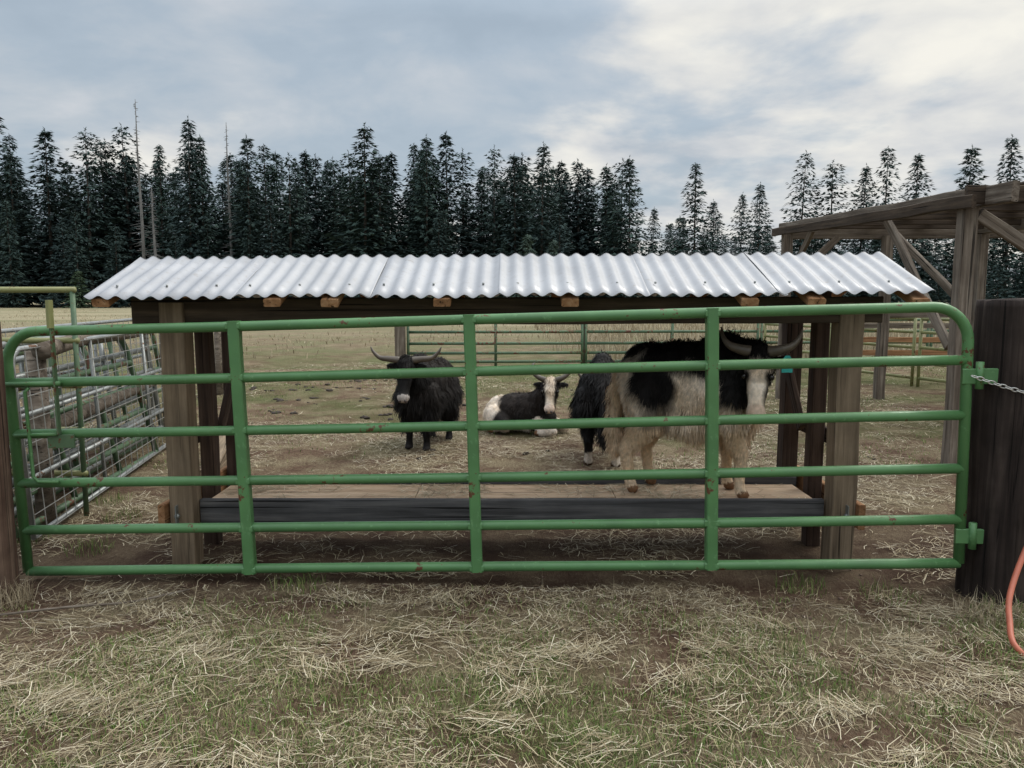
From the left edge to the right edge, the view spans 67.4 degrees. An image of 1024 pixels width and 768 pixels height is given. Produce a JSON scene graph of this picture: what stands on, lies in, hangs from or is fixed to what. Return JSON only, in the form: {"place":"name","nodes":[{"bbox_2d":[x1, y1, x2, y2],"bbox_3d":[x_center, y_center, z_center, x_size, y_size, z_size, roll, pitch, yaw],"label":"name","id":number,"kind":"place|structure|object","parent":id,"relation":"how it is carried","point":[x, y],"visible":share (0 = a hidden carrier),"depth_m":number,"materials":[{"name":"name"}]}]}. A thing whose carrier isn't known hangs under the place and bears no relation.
{"place":"outdoors","nodes":[
{"label":"outdoors","id":0,"kind":"place"},
{"bbox_2d":[0,309,612,358],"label":"short dry meadow grass","id":1,"kind":"structure","parent":0,"point":[538,336],"depth_m":27.67,"materials":[{"name":"beige plant"}]},
{"bbox_2d":[9,365,945,470],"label":"grass","id":2,"kind":"structure","parent":0,"point":[563,413],"depth_m":9.80,"materials":[{"name":"plant"}]},
{"bbox_2d":[0,296,1023,767],"bbox_3d":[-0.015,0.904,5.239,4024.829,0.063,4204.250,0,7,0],"label":"ground","id":3,"kind":"structure","parent":0,"point":[744,584],"depth_m":3.80,"materials":[{"name":"soil"}]},
{"bbox_2d":[0,322,20,600],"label":"log gate post","id":4,"kind":"object","parent":3,"relation":"on","point":[9,568],"visible":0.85,"depth_m":3.80,"materials":[{"name":"brown wood"}]},
{"bbox_2d":[0,571,45,612],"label":"grass tuft","id":5,"kind":"object","parent":3,"relation":"on","point":[27,597],"visible":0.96,"depth_m":3.76,"materials":[{"name":"beige plant"}]},
{"bbox_2d":[16,535,51,543],"bbox_3d":[-2.997,0.932,4.718,0.270,0.102,0.331,0,7,0],"label":"grass tuft","id":6,"kind":"object","parent":3,"relation":"on","point":[38,538],"visible":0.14,"depth_m":4.73,"materials":[{"name":"plant"}]},
{"bbox_2d":[0,287,88,515],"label":"pipe corral panel","id":7,"kind":"object","parent":3,"relation":"on","point":[74,340],"visible":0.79,"depth_m":5.10,"materials":[{"name":"green paint"}]},
{"bbox_2d":[1,318,155,488],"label":"wire panel","id":8,"kind":"object","parent":3,"relation":"on","point":[15,330],"visible":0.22,"depth_m":7.50,"materials":[{"name":"metal"}]},
{"bbox_2d":[2,335,163,514],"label":"stored tube gate","id":9,"kind":"structure","parent":3,"relation":"on","point":[103,359],"depth_m":6.73,"materials":[{"name":"silver metal"}]},
{"bbox_2d":[12,341,154,506],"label":"stored tube gate","id":10,"kind":"structure","parent":3,"relation":"on","point":[19,359],"depth_m":6.95,"materials":[{"name":"metal"}]},
{"bbox_2d":[11,340,157,538],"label":"stored tube gate","id":11,"kind":"structure","parent":3,"relation":"on","point":[69,502],"depth_m":6.15,"materials":[{"name":"silver metal"}]},
{"bbox_2d":[61,535,114,558],"bbox_3d":[-2.510,0.949,4.545,0.317,0.101,0.316,0,7,0],"label":"grass tuft","id":12,"kind":"object","parent":3,"relation":"on","point":[89,544],"visible":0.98,"depth_m":4.55,"materials":[{"name":"plant"}]},
{"bbox_2d":[13,333,162,517],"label":"stored tube gate","id":13,"kind":"structure","parent":3,"relation":"on","point":[75,461],"depth_m":7.29,"materials":[{"name":"silver metal"}]},
{"bbox_2d":[13,333,165,540],"bbox_3d":[-3.203,0.147,6.380,0.101,1.154,3.839,-1,7,-10],"label":"wire panel","id":14,"kind":"object","parent":3,"relation":"on","point":[60,463],"visible":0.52,"depth_m":5.60,"materials":[{"name":"metal"}]},
{"bbox_2d":[0,589,189,615],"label":"fallen stick","id":15,"kind":"object","parent":3,"relation":"on","point":[75,606],"visible":1,"depth_m":3.66,"materials":[{"name":"brown wood"}]},
{"bbox_2d":[89,491,132,505],"bbox_3d":[-2.896,0.816,5.546,0.255,0.094,0.285,4,8,28],"label":"grass tuft","id":16,"kind":"object","parent":3,"relation":"on","point":[118,494],"visible":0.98,"depth_m":5.53,"materials":[{"name":"plant"}]},
{"bbox_2d":[24,332,223,524],"bbox_3d":[-3.675,-0.011,8.232,0.216,1.330,6.917,-1,7,-11],"label":"log rail fence","id":17,"kind":"object","parent":3,"relation":"on","point":[43,352],"visible":0.3,"depth_m":4.98,"materials":[{"name":"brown wood"}]},
{"bbox_2d":[101,503,147,523],"bbox_3d":[-2.601,0.866,5.133,0.280,0.105,0.285,0,7,0],"label":"grass tuft","id":18,"kind":"object","parent":3,"relation":"on","point":[137,511],"visible":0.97,"depth_m":5.15,"materials":[{"name":"plant"}]},
{"bbox_2d":[130,101,153,297],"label":"dead tree","id":19,"kind":"object","parent":3,"relation":"on","point":[142,241],"visible":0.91,"depth_m":90.08,"materials":[{"name":"grey wood"}]},
{"bbox_2d":[148,187,162,257],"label":"dead tree","id":20,"kind":"object","parent":3,"relation":"on","point":[153,231],"visible":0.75,"depth_m":89.93,"materials":[{"name":"grey wood"}]},
{"bbox_2d":[200,436,250,475],"bbox_3d":[-2.451,0.650,6.381,0.266,0.197,1.942,-1,7,-10],"label":"lumber pile","id":21,"kind":"object","parent":3,"relation":"on","point":[222,447],"visible":0.13,"depth_m":6.44,"materials":[{"name":"brown wood"}]},
{"bbox_2d":[221,127,235,257],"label":"dead tree","id":22,"kind":"object","parent":3,"relation":"on","point":[229,211],"visible":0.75,"depth_m":94.91,"materials":[{"name":"grey wood"}]},
{"bbox_2d":[267,572,324,596],"bbox_3d":[-1.095,1.007,3.932,0.284,0.095,0.284,5,8,37],"label":"grass tuft","id":23,"kind":"object","parent":3,"relation":"on","point":[298,579],"visible":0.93,"depth_m":3.92,"materials":[{"name":"plant"}]},
{"bbox_2d":[370,347,464,450],"bbox_3d":[-0.841,0.111,7.618,0.648,1.032,1.395,2,7,16],"label":"yak","id":24,"kind":"object","parent":3,"relation":"on","point":[438,399],"visible":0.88,"depth_m":7.34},
{"bbox_2d":[77,379,875,459],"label":"manure clods","id":25,"kind":"object","parent":3,"relation":"on","point":[330,390],"visible":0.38,"depth_m":10.81,"materials":[{"name":"brown soil"}]},
{"bbox_2d":[20,362,946,437],"bbox_3d":[1.002,0.034,12.596,18.171,0.082,9.149,0,7,0],"label":"straw","id":26,"kind":"object","parent":3,"relation":"on","point":[868,396],"visible":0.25,"depth_m":11.72,"materials":[{"name":"beige plant"}]},
{"bbox_2d":[13,419,955,583],"bbox_3d":[0.503,0.737,6.582,9.127,0.075,5.221,0,7,0],"label":"straw","id":27,"kind":"object","parent":3,"relation":"on","point":[452,573],"visible":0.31,"depth_m":5.43,"materials":[{"name":"beige plant"}]},
{"bbox_2d":[83,251,933,571],"bbox_3d":[-0.007,0.148,4.577,4.316,1.853,1.250,0,7,0],"label":"covered hay feeder","id":28,"kind":"object","parent":3,"relation":"on","point":[195,289],"visible":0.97,"depth_m":4.23,"materials":[{"name":"brown wood"}]},
{"bbox_2d":[601,324,802,497],"bbox_3d":[1.070,0.149,4.496,1.115,1.010,0.641,2,7,14],"label":"yak","id":29,"kind":"object","parent":28,"relation":"on","point":[669,393],"visible":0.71,"depth_m":4.39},
{"bbox_2d":[0,559,1022,767],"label":"soil clods","id":30,"kind":"object","parent":3,"relation":"on","point":[528,672],"visible":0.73,"depth_m":3.21,"materials":[{"name":"brown soil"}]},
{"bbox_2d":[0,116,1023,307],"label":"conifer forest","id":31,"kind":"object","parent":3,"relation":"on","point":[71,250],"visible":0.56,"depth_m":97.20,"materials":[{"name":"green plant"}]},
{"bbox_2d":[0,583,1023,767],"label":"grass","id":32,"kind":"structure","parent":3,"relation":"on","point":[703,740],"depth_m":2.82,"materials":[{"name":"plant"}]},
{"bbox_2d":[0,580,1023,767],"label":"straw","id":33,"kind":"object","parent":3,"relation":"on","point":[556,613],"visible":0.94,"depth_m":3.01,"materials":[{"name":"beige plant"}]},
{"bbox_2d":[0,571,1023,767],"bbox_3d":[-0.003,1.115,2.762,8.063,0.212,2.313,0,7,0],"label":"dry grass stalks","id":34,"kind":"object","parent":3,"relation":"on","point":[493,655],"visible":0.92,"depth_m":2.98,"materials":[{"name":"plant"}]},
{"bbox_2d":[0,575,1023,767],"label":"straw wisps","id":35,"kind":"object","parent":3,"relation":"on","point":[902,758],"visible":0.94,"depth_m":3.05,"materials":[{"name":"beige plant"}]},
{"bbox_2d":[482,363,569,436],"bbox_3d":[0.158,0.141,8.400,1.092,0.783,0.639,4,8,33],"label":"yak","id":36,"kind":"object","parent":3,"relation":"on","point":[539,401],"visible":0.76,"depth_m":8.22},
{"bbox_2d":[509,234,544,296],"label":"young pine tree","id":37,"kind":"object","parent":3,"relation":"on","point":[527,238],"visible":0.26,"depth_m":65.00,"materials":[{"name":"green plant"}]},
{"bbox_2d":[538,240,558,296],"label":"young pine tree","id":38,"kind":"object","parent":3,"relation":"on","point":[554,249],"visible":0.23,"depth_m":67.00,"materials":[{"name":"green plant"}]},
{"bbox_2d":[566,349,625,467],"bbox_3d":[0.844,0.180,7.150,0.680,1.002,1.501,1,7,6],"label":"yak","id":39,"kind":"object","parent":3,"relation":"on","point":[589,399],"visible":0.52,"depth_m":6.60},
{"bbox_2d":[394,318,948,365],"bbox_3d":[5.105,-0.876,16.316,15.061,1.030,0.328,0,7,-3],"label":"pipe panel fence","id":40,"kind":"object","parent":3,"relation":"on","point":[400,340],"visible":0.36,"depth_m":16.03,"materials":[{"name":"metal"}]},
{"bbox_2d":[560,590,1017,767],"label":"tall grass stalks","id":41,"kind":"object","parent":3,"relation":"on","point":[748,650],"depth_m":3.12,"materials":[{"name":"beige plant"}]},
{"bbox_2d":[774,570,826,597],"bbox_3d":[1.497,1.022,4.001,0.291,0.101,0.314,0,7,0],"label":"grass tuft","id":42,"kind":"object","parent":3,"relation":"on","point":[782,587],"visible":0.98,"depth_m":3.98,"materials":[{"name":"plant"}]},
{"bbox_2d":[763,318,948,386],"bbox_3d":[6.592,-0.523,12.671,0.068,1.166,7.426,-2,7,-21],"label":"pipe panel fence","id":43,"kind":"object","parent":3,"relation":"on","point":[913,348],"visible":0.41,"depth_m":12.63,"materials":[{"name":"metal"}]},
{"bbox_2d":[856,576,921,607],"bbox_3d":[1.910,1.045,3.865,0.308,0.101,0.287,0,7,0],"label":"grass tuft","id":44,"kind":"object","parent":3,"relation":"on","point":[878,586],"visible":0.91,"depth_m":3.87,"materials":[{"name":"plant"}]},
{"bbox_2d":[772,180,1023,463],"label":"timber shed frame","id":45,"kind":"object","parent":3,"relation":"on","point":[971,219],"visible":0.84,"depth_m":7.84,"materials":[{"name":"brown wood"}]},
{"bbox_2d":[863,323,948,354],"bbox_3d":[7.650,-0.521,13.208,4.100,1.200,0.170,0,7,0],"label":"wooden rail fence","id":46,"kind":"object","parent":3,"relation":"on","point":[903,339],"visible":0.24,"depth_m":13.10,"materials":[{"name":"brown wood"}]},
{"bbox_2d":[947,586,1023,631],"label":"grass tuft","id":47,"kind":"object","parent":3,"relation":"on","point":[983,605],"visible":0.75,"depth_m":3.61,"materials":[{"name":"beige plant"}]},
{"bbox_2d":[955,298,1023,608],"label":"log gate post","id":48,"kind":"object","parent":3,"relation":"on","point":[995,504],"visible":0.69,"depth_m":3.69,"materials":[{"name":"brown wood"}]},
{"bbox_2d":[3,300,998,575],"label":"farm gate","id":49,"kind":"structure","parent":48,"relation":"attached to","point":[711,420],"depth_m":3.84,"materials":[{"name":"green metal"}]},
{"bbox_2d":[971,375,1023,393],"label":"chain","id":50,"kind":"object","parent":48,"relation":"attached to","point":[995,383],"visible":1,"depth_m":3.62,"materials":[{"name":"metal"}]},
{"bbox_2d":[964,592,1023,637],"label":"grass tuft","id":51,"kind":"object","parent":3,"relation":"on","point":[982,603],"visible":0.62,"depth_m":3.58,"materials":[{"name":"plant"}]},
{"bbox_2d":[1005,547,1023,656],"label":"garden hose","id":52,"kind":"object","parent":3,"relation":"on","point":[1009,599],"visible":0.99,"depth_m":3.40,"materials":[{"name":"orange rubber"}]},
{"bbox_2d":[0,0,1023,291],"label":"sky","id":53,"kind":"structure","parent":0,"point":[739,90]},
{"bbox_2d":[534,321,948,359],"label":"tall dry meadow grass","id":54,"kind":"structure","parent":0,"point":[610,337],"depth_m":25.84,"materials":[{"name":"beige plant"}]}
]}

